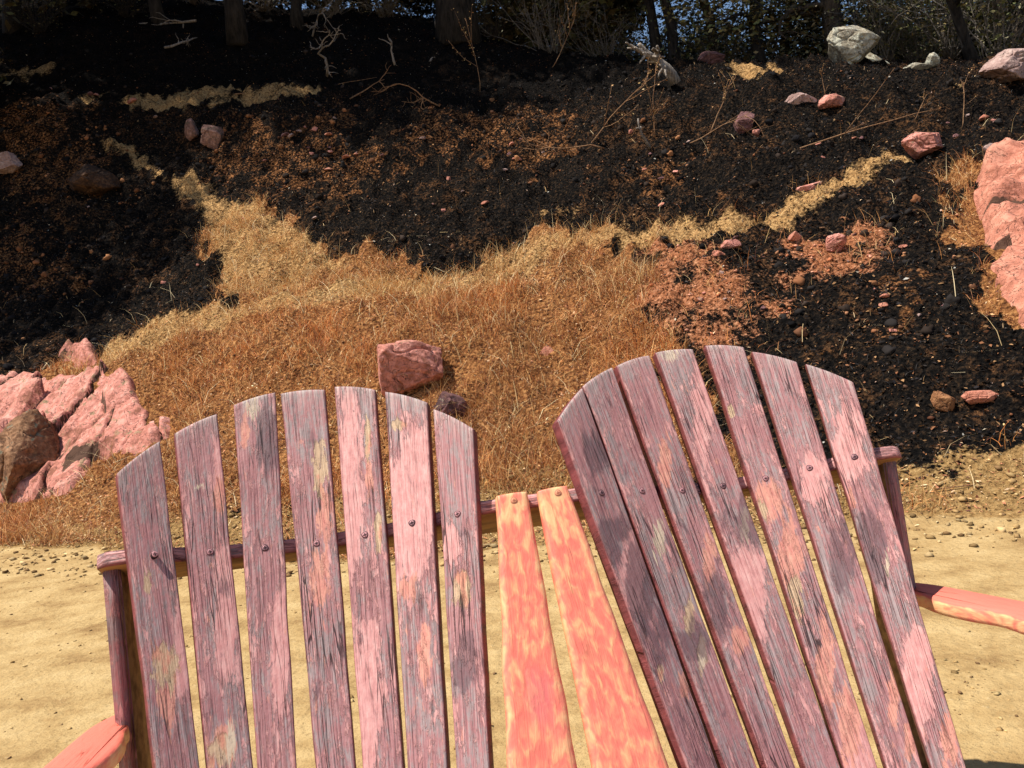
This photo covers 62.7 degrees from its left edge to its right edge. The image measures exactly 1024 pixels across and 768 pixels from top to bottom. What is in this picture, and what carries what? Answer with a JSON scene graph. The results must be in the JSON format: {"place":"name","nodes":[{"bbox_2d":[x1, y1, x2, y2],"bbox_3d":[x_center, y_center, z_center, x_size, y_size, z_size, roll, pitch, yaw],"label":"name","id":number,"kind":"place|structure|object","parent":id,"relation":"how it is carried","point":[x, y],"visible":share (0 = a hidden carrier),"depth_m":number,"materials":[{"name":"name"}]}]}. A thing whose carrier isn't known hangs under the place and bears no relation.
{"place":"outdoors","nodes":[
{"label":"outdoors","id":0,"kind":"place"},
{"bbox_2d":[0,0,1023,767],"bbox_3d":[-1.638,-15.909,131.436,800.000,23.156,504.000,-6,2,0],"label":"ground","id":1,"kind":"structure","parent":0,"point":[44,688],"depth_m":9.23,"materials":[{"name":"soil"}]},
{"bbox_2d":[0,151,22,173],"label":"boulder","id":2,"kind":"object","parent":1,"relation":"on","point":[10,162],"visible":1,"depth_m":14.68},
{"bbox_2d":[0,0,41,89],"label":"tree","id":3,"kind":"object","parent":1,"relation":"on","point":[10,3],"visible":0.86,"depth_m":18.58,"materials":[{"name":"green plant"}]},
{"bbox_2d":[0,409,59,501],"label":"boulder","id":4,"kind":"object","parent":1,"relation":"on","point":[29,442],"visible":0.78,"depth_m":7.96,"materials":[{"name":"stone"}]},
{"bbox_2d":[1,0,87,34],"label":"shrub","id":5,"kind":"object","parent":1,"relation":"on","point":[34,25],"visible":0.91,"depth_m":20.03,"materials":[{"name":"green plant"}]},
{"bbox_2d":[2,0,94,34],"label":"tree","id":6,"kind":"object","parent":1,"relation":"on","point":[15,26],"visible":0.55,"depth_m":20.53,"materials":[{"name":"green plant"}]},
{"bbox_2d":[58,338,98,369],"bbox_3d":[-5.033,-0.278,9.805,1.381,0.573,0.519,-4,3,42],"label":"rock outcrop","id":7,"kind":"object","parent":1,"relation":"on","point":[84,345],"visible":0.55,"depth_m":9.69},
{"bbox_2d":[0,359,169,503],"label":"rock outcrop","id":8,"kind":"object","parent":1,"relation":"on","point":[82,418],"visible":0.72,"depth_m":8.35,"materials":[{"name":"stone"}]},
{"bbox_2d":[67,164,120,195],"bbox_3d":[-7.075,-3.402,14.065,1.010,0.585,0.702,-4,3,43],"label":"boulder","id":9,"kind":"object","parent":1,"relation":"on","point":[88,179],"visible":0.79,"depth_m":13.82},
{"bbox_2d":[127,98,136,103],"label":"stone","id":10,"kind":"object","parent":1,"relation":"on","point":[130,100],"visible":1,"depth_m":16.38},
{"bbox_2d":[148,0,167,24],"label":"tree","id":11,"kind":"object","parent":1,"relation":"on","point":[155,6],"visible":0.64,"depth_m":20.55,"materials":[{"name":"brown plant"}]},
{"bbox_2d":[139,12,196,27],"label":"dead branch","id":12,"kind":"object","parent":1,"relation":"on","point":[182,22],"visible":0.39,"depth_m":20.39,"materials":[{"name":"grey wood"}]},
{"bbox_2d":[164,34,196,48],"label":"dead branch","id":13,"kind":"object","parent":1,"relation":"on","point":[187,40],"visible":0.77,"depth_m":18.91,"materials":[{"name":"grey wood"}]},
{"bbox_2d":[184,118,198,140],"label":"boulder","id":14,"kind":"object","parent":1,"relation":"on","point":[191,132],"visible":1,"depth_m":14.48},
{"bbox_2d":[176,0,223,4],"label":"shrub","id":15,"kind":"object","parent":1,"relation":"on","point":[193,2],"visible":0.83,"depth_m":24.22,"materials":[{"name":"green plant"}]},
{"bbox_2d":[200,124,223,149],"bbox_3d":[-5.075,-4.156,14.240,0.375,0.466,0.382,-6,2,0],"label":"boulder","id":16,"kind":"object","parent":1,"relation":"on","point":[211,136],"visible":0.87,"depth_m":14.12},
{"bbox_2d":[224,0,248,45],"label":"tree","id":17,"kind":"object","parent":1,"relation":"on","point":[236,29],"visible":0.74,"depth_m":19.18,"materials":[{"name":"brown plant"}]},
{"bbox_2d":[215,0,304,18],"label":"shrub","id":18,"kind":"object","parent":1,"relation":"on","point":[265,5],"visible":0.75,"depth_m":23.34,"materials":[{"name":"green plant"}]},
{"bbox_2d":[243,0,307,8],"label":"shrub","id":19,"kind":"object","parent":1,"relation":"on","point":[283,6],"visible":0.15,"depth_m":28.71,"materials":[{"name":"green plant"}]},
{"bbox_2d":[289,0,304,29],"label":"tree","id":20,"kind":"object","parent":1,"relation":"on","point":[296,16],"visible":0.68,"depth_m":21.02,"materials":[{"name":"brown plant"}]},
{"bbox_2d":[305,0,342,36],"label":"dead branch","id":21,"kind":"object","parent":1,"relation":"on","point":[315,25],"visible":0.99,"depth_m":19.51,"materials":[{"name":"grey wood"}]},
{"bbox_2d":[309,24,345,76],"bbox_3d":[-3.392,-6.231,15.818,0.698,0.767,1.139,-6,2,0],"label":"dead branch","id":22,"kind":"object","parent":1,"relation":"on","point":[325,58],"visible":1,"depth_m":15.71,"materials":[{"name":"grey wood"}]},
{"bbox_2d":[305,0,373,18],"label":"shrub","id":23,"kind":"object","parent":1,"relation":"on","point":[335,4],"visible":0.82,"depth_m":22.28,"materials":[{"name":"green plant"}]},
{"bbox_2d":[314,0,401,15],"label":"shrub","id":24,"kind":"object","parent":1,"relation":"on","point":[354,5],"visible":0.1,"depth_m":29.18,"materials":[{"name":"green plant"}]},
{"bbox_2d":[302,0,435,13],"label":"tree","id":25,"kind":"object","parent":1,"relation":"on","point":[308,3],"visible":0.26,"depth_m":26.24,"materials":[{"name":"green plant"}]},
{"bbox_2d":[350,66,392,98],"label":"dead branch","id":26,"kind":"object","parent":1,"relation":"on","point":[371,85],"visible":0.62,"depth_m":14.93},
{"bbox_2d":[350,0,411,17],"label":"shrub","id":27,"kind":"object","parent":1,"relation":"on","point":[388,5],"visible":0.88,"depth_m":23.92,"materials":[{"name":"green plant"}]},
{"bbox_2d":[378,34,395,64],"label":"dead branch","id":28,"kind":"object","parent":1,"relation":"on","point":[393,60],"visible":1,"depth_m":16.62,"materials":[{"name":"grey wood"}]},
{"bbox_2d":[372,83,439,108],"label":"dead branch","id":29,"kind":"object","parent":1,"relation":"on","point":[379,91],"visible":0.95,"depth_m":13.67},
{"bbox_2d":[377,340,442,395],"bbox_3d":[-0.895,-0.134,7.422,0.574,0.522,0.469,-6,2,-10],"label":"boulder","id":30,"kind":"object","parent":1,"relation":"on","point":[404,366],"visible":0.86,"depth_m":7.22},
{"bbox_2d":[372,0,492,18],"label":"shrub","id":31,"kind":"object","parent":1,"relation":"on","point":[422,9],"visible":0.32,"depth_m":28.09,"materials":[{"name":"green plant"}]},
{"bbox_2d":[434,391,470,418],"bbox_3d":[-0.510,0.216,7.004,0.374,0.322,0.229,-6,2,0],"label":"boulder","id":32,"kind":"object","parent":1,"relation":"on","point":[448,404],"visible":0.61,"depth_m":6.92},
{"bbox_2d":[435,0,481,44],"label":"tree","id":33,"kind":"object","parent":1,"relation":"on","point":[447,26],"visible":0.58,"depth_m":18.72,"materials":[{"name":"brown plant"}]},
{"bbox_2d":[448,4,479,81],"bbox_3d":[-0.912,-6.250,15.772,0.515,1.634,0.452,-7,3,-16],"label":"dry sapling","id":34,"kind":"object","parent":1,"relation":"on","point":[472,47],"visible":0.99,"depth_m":15.74,"materials":[{"name":"brown plant"}]},
{"bbox_2d":[429,0,525,45],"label":"shrub","id":35,"kind":"object","parent":1,"relation":"on","point":[493,17],"visible":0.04,"depth_m":26.87,"materials":[{"name":"green plant"}]},
{"bbox_2d":[12,66,983,550],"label":"fallen straws","id":36,"kind":"object","parent":1,"relation":"on","point":[384,278],"visible":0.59,"depth_m":9.33,"materials":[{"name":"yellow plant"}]},
{"bbox_2d":[475,0,528,41],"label":"shrub","id":37,"kind":"object","parent":1,"relation":"on","point":[496,31],"visible":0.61,"depth_m":21.59,"materials":[{"name":"brown plant"}]},
{"bbox_2d":[8,423,1004,724],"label":"fallen leaves","id":38,"kind":"object","parent":1,"relation":"on","point":[492,551],"visible":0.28,"depth_m":4.97,"materials":[{"name":"brown plant"}]},
{"bbox_2d":[0,55,1022,579],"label":"loose gravel","id":39,"kind":"structure","parent":1,"relation":"on","point":[912,515],"depth_m":6.38,"materials":[{"name":"gravel"}]},
{"bbox_2d":[0,74,1023,559],"bbox_3d":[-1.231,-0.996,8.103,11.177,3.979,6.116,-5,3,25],"label":"dry grass","id":40,"kind":"structure","parent":1,"relation":"on","point":[56,536],"depth_m":7.79,"materials":[{"name":"plant"}]},
{"bbox_2d":[0,0,1023,521],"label":"charred litter","id":41,"kind":"object","parent":1,"relation":"on","point":[996,342],"visible":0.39,"depth_m":11.28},
{"bbox_2d":[0,43,1023,370],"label":"burnt clods","id":42,"kind":"object","parent":1,"relation":"on","point":[882,223],"visible":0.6,"depth_m":11.45,"materials":[{"name":"soil"}]},
{"bbox_2d":[0,51,1023,478],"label":"burnt stubble","id":43,"kind":"object","parent":1,"relation":"on","point":[570,199],"visible":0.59,"depth_m":10.72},
{"bbox_2d":[0,468,1023,765],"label":"road pebbles","id":44,"kind":"object","parent":1,"relation":"on","point":[550,596],"visible":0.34,"depth_m":4.27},
{"bbox_2d":[44,345,1023,767],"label":"double chair","id":45,"kind":"object","parent":1,"relation":"on","point":[624,455],"visible":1,"depth_m":1.72,"materials":[{"name":"purple paint"}]},
{"bbox_2d":[480,0,611,53],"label":"shrub","id":46,"kind":"object","parent":1,"relation":"on","point":[539,39],"visible":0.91,"depth_m":18.93,"materials":[{"name":"brown plant"}]},
{"bbox_2d":[540,346,553,355],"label":"boulder","id":47,"kind":"object","parent":1,"relation":"on","point":[547,350],"visible":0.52,"depth_m":7.28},
{"bbox_2d":[475,0,637,56],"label":"shrub","id":48,"kind":"object","parent":1,"relation":"on","point":[523,38],"visible":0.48,"depth_m":21.19,"materials":[{"name":"brown plant"}]},
{"bbox_2d":[513,124,604,163],"bbox_3d":[0.660,-3.417,11.793,1.263,0.636,0.609,-6,2,9],"label":"dead branch","id":49,"kind":"object","parent":1,"relation":"on","point":[542,147],"visible":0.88,"depth_m":11.65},
{"bbox_2d":[553,2,579,65],"bbox_3d":[1.047,-6.964,16.471,0.682,1.505,0.493,-6,2,0],"label":"dry sapling","id":50,"kind":"object","parent":1,"relation":"on","point":[573,14],"visible":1,"depth_m":16.45,"materials":[{"name":"brown plant"}]},
{"bbox_2d":[557,0,645,58],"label":"shrub","id":51,"kind":"object","parent":1,"relation":"on","point":[611,45],"visible":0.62,"depth_m":19.71,"materials":[{"name":"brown plant"}]},
{"bbox_2d":[591,54,667,142],"bbox_3d":[1.601,-3.937,11.586,1.178,1.102,0.430,-5,3,20],"label":"dry sapling","id":52,"kind":"object","parent":1,"relation":"on","point":[639,88],"visible":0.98,"depth_m":11.58,"materials":[{"name":"brown plant"}]},
{"bbox_2d":[566,0,721,61],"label":"shrub","id":53,"kind":"object","parent":1,"relation":"on","point":[640,56],"visible":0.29,"depth_m":21.08,"materials":[{"name":"green plant"}]},
{"bbox_2d":[636,118,651,149],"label":"dead branch","id":54,"kind":"object","parent":1,"relation":"on","point":[639,127],"visible":1,"depth_m":11.08,"materials":[{"name":"grey wood"}]},
{"bbox_2d":[594,12,695,62],"bbox_3d":[3.695,-9.180,25.355,6.107,5.328,5.560,-6,2,0],"label":"shrub","id":55,"kind":"object","parent":1,"relation":"on","point":[636,44],"visible":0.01,"depth_m":24.55,"materials":[{"name":"green plant"}]},
{"bbox_2d":[625,42,680,85],"bbox_3d":[2.157,-4.868,12.669,0.976,0.652,0.446,-7,3,-23],"label":"dead branch","id":56,"kind":"object","parent":1,"relation":"on","point":[668,71],"visible":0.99,"depth_m":12.72,"materials":[{"name":"grey wood"}]},
{"bbox_2d":[644,0,663,59],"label":"tree","id":57,"kind":"object","parent":1,"relation":"on","point":[654,33],"visible":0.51,"depth_m":19.53,"materials":[{"name":"brown plant"}]},
{"bbox_2d":[643,51,667,136],"bbox_3d":[2.030,-3.991,11.423,0.319,1.218,0.548,-4,3,37],"label":"dry sapling","id":58,"kind":"object","parent":1,"relation":"on","point":[653,110],"visible":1,"depth_m":11.41,"materials":[{"name":"brown plant"}]},
{"bbox_2d":[587,0,743,60],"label":"shrub","id":59,"kind":"object","parent":1,"relation":"on","point":[680,49],"visible":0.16,"depth_m":21.19,"materials":[{"name":"green plant"}]},
{"bbox_2d":[606,0,731,61],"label":"tree","id":60,"kind":"object","parent":1,"relation":"on","point":[667,9],"visible":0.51,"depth_m":19.25,"materials":[{"name":"green plant"}]},
{"bbox_2d":[615,0,770,59],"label":"shrub","id":61,"kind":"object","parent":1,"relation":"on","point":[692,32],"visible":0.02,"depth_m":23.59,"materials":[{"name":"green plant"}]},
{"bbox_2d":[697,51,724,64],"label":"boulder","id":62,"kind":"object","parent":1,"relation":"on","point":[711,57],"visible":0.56,"depth_m":17.12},
{"bbox_2d":[656,0,767,60],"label":"tree","id":63,"kind":"object","parent":1,"relation":"on","point":[712,12],"visible":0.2,"depth_m":20.43,"materials":[{"name":"green plant"}]},
{"bbox_2d":[712,250,724,255],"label":"boulder","id":64,"kind":"object","parent":1,"relation":"on","point":[714,252],"visible":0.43,"depth_m":7.70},
{"bbox_2d":[710,70,738,133],"bbox_3d":[2.851,-3.786,11.197,0.501,0.852,0.166,-6,2,-11],"label":"dry sapling","id":65,"kind":"object","parent":1,"relation":"on","point":[725,91],"visible":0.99,"depth_m":11.20,"materials":[{"name":"brown plant"}]},
{"bbox_2d":[721,239,740,248],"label":"boulder","id":66,"kind":"object","parent":1,"relation":"on","point":[733,243],"visible":0.99,"depth_m":7.81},
{"bbox_2d":[643,2,819,61],"bbox_3d":[5.568,-8.760,24.311,7.479,5.103,6.852,-7,3,-25],"label":"shrub","id":67,"kind":"object","parent":1,"relation":"on","point":[707,38],"visible":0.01,"depth_m":23.74,"materials":[{"name":"green plant"}]},
{"bbox_2d":[690,109,774,143],"bbox_3d":[2.817,-3.188,10.649,0.966,0.614,0.598,-6,3,-13],"label":"dead branch","id":68,"kind":"object","parent":1,"relation":"on","point":[729,121],"visible":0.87,"depth_m":10.67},
{"bbox_2d":[673,0,792,61],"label":"shrub","id":69,"kind":"object","parent":1,"relation":"on","point":[738,55],"visible":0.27,"depth_m":20.04,"materials":[{"name":"green plant"}]},
{"bbox_2d":[733,111,754,133],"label":"boulder","id":70,"kind":"object","parent":1,"relation":"on","point":[746,124],"visible":0.91,"depth_m":10.73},
{"bbox_2d":[668,0,828,61],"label":"tree","id":71,"kind":"object","parent":1,"relation":"on","point":[758,52],"visible":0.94,"depth_m":18.32,"materials":[{"name":"green plant"}]},
{"bbox_2d":[665,5,845,59],"bbox_3d":[6.969,-8.640,24.522,6.183,5.454,7.075,-6,2,0],"label":"shrub","id":72,"kind":"object","parent":1,"relation":"on","point":[766,39],"visible":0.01,"depth_m":23.30,"materials":[{"name":"green plant"}]},
{"bbox_2d":[752,129,759,135],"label":"boulder","id":73,"kind":"object","parent":1,"relation":"on","point":[755,132],"visible":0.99,"depth_m":10.66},
{"bbox_2d":[685,0,847,60],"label":"tree","id":74,"kind":"object","parent":1,"relation":"on","point":[811,9],"visible":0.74,"depth_m":18.13,"materials":[{"name":"green plant"}]},
{"bbox_2d":[742,0,843,59],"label":"tree","id":75,"kind":"object","parent":1,"relation":"on","point":[794,24],"visible":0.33,"depth_m":20.30,"materials":[{"name":"green plant"}]},
{"bbox_2d":[788,231,801,241],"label":"boulder","id":76,"kind":"object","parent":1,"relation":"on","point":[795,236],"visible":1,"depth_m":7.74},
{"bbox_2d":[785,92,816,104],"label":"boulder","id":77,"kind":"object","parent":1,"relation":"on","point":[797,98],"visible":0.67,"depth_m":10.87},
{"bbox_2d":[796,181,821,191],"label":"boulder","id":78,"kind":"object","parent":1,"relation":"on","point":[811,186],"visible":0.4,"depth_m":8.97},
{"bbox_2d":[818,93,844,109],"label":"boulder","id":79,"kind":"object","parent":1,"relation":"on","point":[831,100],"visible":0.95,"depth_m":10.71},
{"bbox_2d":[825,233,846,251],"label":"boulder","id":80,"kind":"object","parent":1,"relation":"on","point":[839,239],"visible":0.94,"depth_m":7.53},
{"bbox_2d":[736,0,947,60],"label":"shrub","id":81,"kind":"object","parent":1,"relation":"on","point":[821,45],"visible":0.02,"depth_m":21.44,"materials":[{"name":"green plant"}]},
{"bbox_2d":[761,0,944,58],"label":"tree","id":82,"kind":"object","parent":1,"relation":"on","point":[850,9],"visible":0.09,"depth_m":18.64,"materials":[{"name":"green plant"}]},
{"bbox_2d":[827,25,880,64],"bbox_3d":[5.995,-5.929,14.793,0.980,0.783,0.708,-6,2,0],"label":"boulder","id":83,"kind":"object","parent":1,"relation":"on","point":[852,44],"visible":0.88,"depth_m":14.53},
{"bbox_2d":[742,0,985,56],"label":"shrub","id":84,"kind":"object","parent":1,"relation":"on","point":[797,53],"visible":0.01,"depth_m":21.75,"materials":[{"name":"green plant"}]},
{"bbox_2d":[788,0,940,60],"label":"shrub","id":85,"kind":"object","parent":1,"relation":"on","point":[886,42],"visible":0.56,"depth_m":17.25,"materials":[{"name":"green plant"}]},
{"bbox_2d":[800,69,936,148],"bbox_3d":[4.036,-3.115,9.585,1.078,0.617,1.038,-7,3,-27],"label":"dead branch","id":86,"kind":"object","parent":1,"relation":"on","point":[846,131],"visible":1,"depth_m":9.57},
{"bbox_2d":[865,53,889,63],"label":"boulder","id":87,"kind":"object","parent":1,"relation":"on","point":[873,57],"visible":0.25,"depth_m":15.05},
{"bbox_2d":[824,0,979,61],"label":"tree","id":88,"kind":"object","parent":1,"relation":"on","point":[898,54],"visible":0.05,"depth_m":18.50,"materials":[{"name":"green plant"}]},
{"bbox_2d":[845,0,968,61],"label":"shrub","id":89,"kind":"object","parent":1,"relation":"on","point":[915,54],"visible":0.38,"depth_m":17.33,"materials":[{"name":"green plant"}]},
{"bbox_2d":[904,62,931,69],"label":"boulder","id":90,"kind":"object","parent":1,"relation":"on","point":[917,66],"visible":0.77,"depth_m":13.39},
{"bbox_2d":[901,132,942,158],"bbox_3d":[4.448,-2.587,9.049,0.484,0.301,0.347,-8,3,-41],"label":"boulder","id":91,"kind":"object","parent":1,"relation":"on","point":[917,145],"visible":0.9,"depth_m":8.92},
{"bbox_2d":[925,52,939,67],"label":"boulder","id":92,"kind":"object","parent":1,"relation":"on","point":[933,58],"visible":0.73,"depth_m":13.74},
{"bbox_2d":[855,0,1017,56],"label":"shrub","id":93,"kind":"object","parent":1,"relation":"on","point":[967,24],"visible":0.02,"depth_m":19.62,"materials":[{"name":"green plant"}]},
{"bbox_2d":[853,0,1023,59],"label":"shrub","id":94,"kind":"object","parent":1,"relation":"on","point":[944,38],"visible":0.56,"depth_m":16.07,"materials":[{"name":"green plant"}]},
{"bbox_2d":[930,391,954,411],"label":"boulder","id":95,"kind":"object","parent":1,"relation":"on","point":[941,401],"visible":1,"depth_m":5.45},
{"bbox_2d":[879,0,1023,59],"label":"shrub","id":96,"kind":"object","parent":1,"relation":"on","point":[999,45],"visible":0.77,"depth_m":15.22,"materials":[{"name":"green plant"}]},
{"bbox_2d":[880,0,1023,61],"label":"tree","id":97,"kind":"object","parent":1,"relation":"on","point":[969,50],"visible":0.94,"depth_m":14.77,"materials":[{"name":"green plant"}]},
{"bbox_2d":[896,0,1018,53],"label":"shrub","id":98,"kind":"object","parent":1,"relation":"on","point":[989,32],"visible":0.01,"depth_m":18.38,"materials":[{"name":"green plant"}]},
{"bbox_2d":[935,483,985,489],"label":"dead branch","id":99,"kind":"object","parent":1,"relation":"on","point":[956,486],"visible":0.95,"depth_m":4.88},
{"bbox_2d":[904,0,1023,59],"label":"tree","id":100,"kind":"object","parent":1,"relation":"on","point":[1018,28],"visible":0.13,"depth_m":17.07,"materials":[{"name":"green plant"}]},
{"bbox_2d":[955,67,975,127],"bbox_3d":[5.479,-3.461,10.083,0.235,0.810,0.465,-5,3,24],"label":"dry sapling","id":101,"kind":"object","parent":1,"relation":"on","point":[964,98],"visible":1,"depth_m":10.09,"materials":[{"name":"brown plant"}]},
{"bbox_2d":[926,0,1016,55],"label":"shrub","id":102,"kind":"object","parent":1,"relation":"on","point":[980,26],"visible":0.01,"depth_m":18.88,"materials":[{"name":"green plant"}]},
{"bbox_2d":[961,390,998,404],"bbox_3d":[3.010,0.090,5.417,0.224,0.096,0.142,-6,2,0],"label":"boulder","id":103,"kind":"object","parent":1,"relation":"on","point":[977,396],"visible":1,"depth_m":5.37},
{"bbox_2d":[979,114,988,120],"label":"stone","id":104,"kind":"object","parent":1,"relation":"on","point":[983,117],"visible":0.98,"depth_m":9.45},
{"bbox_2d":[974,137,1023,327],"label":"rock outcrop","id":105,"kind":"object","parent":1,"relation":"on","point":[999,193],"visible":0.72,"depth_m":7.20,"materials":[{"name":"stone"}]},
{"bbox_2d":[978,48,1023,82],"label":"boulder","id":106,"kind":"object","parent":1,"relation":"on","point":[1005,65],"visible":0.84,"depth_m":10.31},
{"bbox_2d":[0,153,1023,561],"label":"chaff","id":107,"kind":"object","parent":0,"point":[438,381],"visible":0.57,"depth_m":7.71,"materials":[{"name":"plant"}]},
{"bbox_2d":[543,0,662,52],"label":"shrub","id":108,"kind":"object","parent":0,"point":[632,12],"visible":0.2,"depth_m":22.34,"materials":[{"name":"green plant"}]},
{"bbox_2d":[243,0,962,60],"label":"sky","id":109,"kind":"structure","parent":0,"point":[657,8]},
{"bbox_2d":[983,143,992,152],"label":"boulder","id":110,"kind":"object","parent":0,"point":[985,147],"visible":0.22,"depth_m":8.44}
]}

